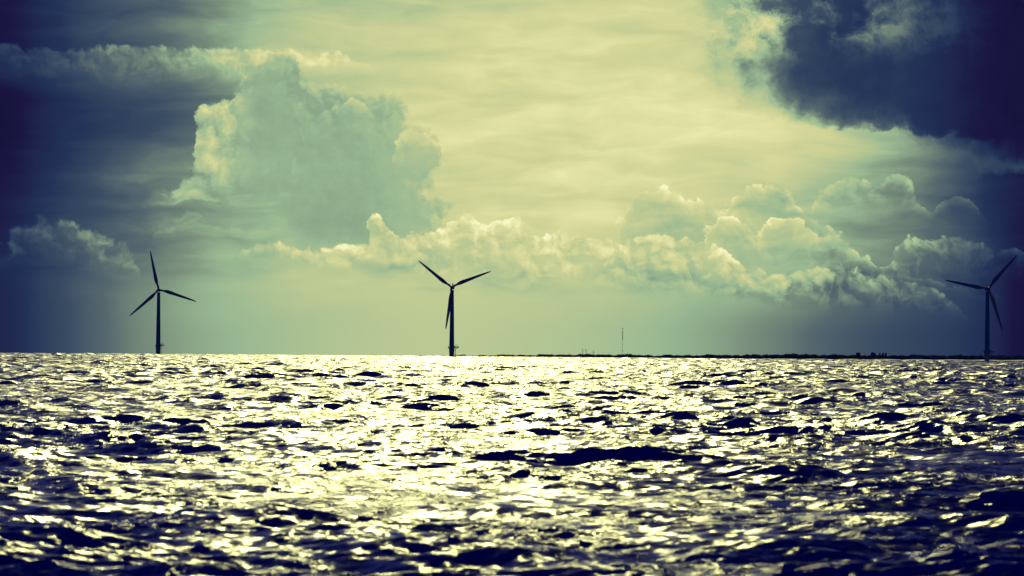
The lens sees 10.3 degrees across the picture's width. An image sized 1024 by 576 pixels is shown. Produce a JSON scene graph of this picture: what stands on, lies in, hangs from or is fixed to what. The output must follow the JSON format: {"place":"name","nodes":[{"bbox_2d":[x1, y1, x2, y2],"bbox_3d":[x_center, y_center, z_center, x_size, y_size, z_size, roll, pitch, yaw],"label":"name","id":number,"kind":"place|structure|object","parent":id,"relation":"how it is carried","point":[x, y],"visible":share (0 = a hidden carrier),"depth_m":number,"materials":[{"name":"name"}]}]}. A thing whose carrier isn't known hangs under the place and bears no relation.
{"place":"outdoors","nodes":[
{"label":"outdoors","id":0,"kind":"place"},
{"bbox_2d":[0,353,1023,575],"bbox_3d":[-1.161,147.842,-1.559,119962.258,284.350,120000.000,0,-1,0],"label":"sea","id":1,"kind":"structure","parent":0,"point":[216,465],"depth_m":349.14,"materials":[{"name":"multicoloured liquid"}]},
{"bbox_2d":[129,251,195,353],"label":"wind turbine","id":2,"kind":"object","parent":1,"relation":"in","point":[158,345],"visible":0.95,"depth_m":6152.11,"materials":[{"name":"paint"}]},
{"bbox_2d":[419,261,490,356],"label":"wind turbine","id":3,"kind":"object","parent":1,"relation":"in","point":[450,311],"visible":0.98,"depth_m":5699.23,"materials":[{"name":"paint"}]},
{"bbox_2d":[946,255,1016,361],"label":"wind turbine","id":4,"kind":"object","parent":1,"relation":"in","point":[987,351],"visible":0.99,"depth_m":5479.32,"materials":[{"name":"paint"}]},
{"bbox_2d":[0,0,1023,356],"label":"sky","id":5,"kind":"structure","parent":0,"point":[685,177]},
{"bbox_2d":[870,359,1023,360],"bbox_3d":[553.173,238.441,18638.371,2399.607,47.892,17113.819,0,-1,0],"label":"coast terrain","id":6,"kind":"structure","parent":0,"point":[924,359],"depth_m":11634.98,"materials":[{"name":"black"}]},
{"bbox_2d":[419,353,1023,359],"bbox_3d":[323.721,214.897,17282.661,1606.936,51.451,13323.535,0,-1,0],"label":"treeline","id":7,"kind":"object","parent":6,"relation":"on","point":[874,356],"visible":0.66,"depth_m":12800.05,"materials":[{"name":"black plant"}]}
]}

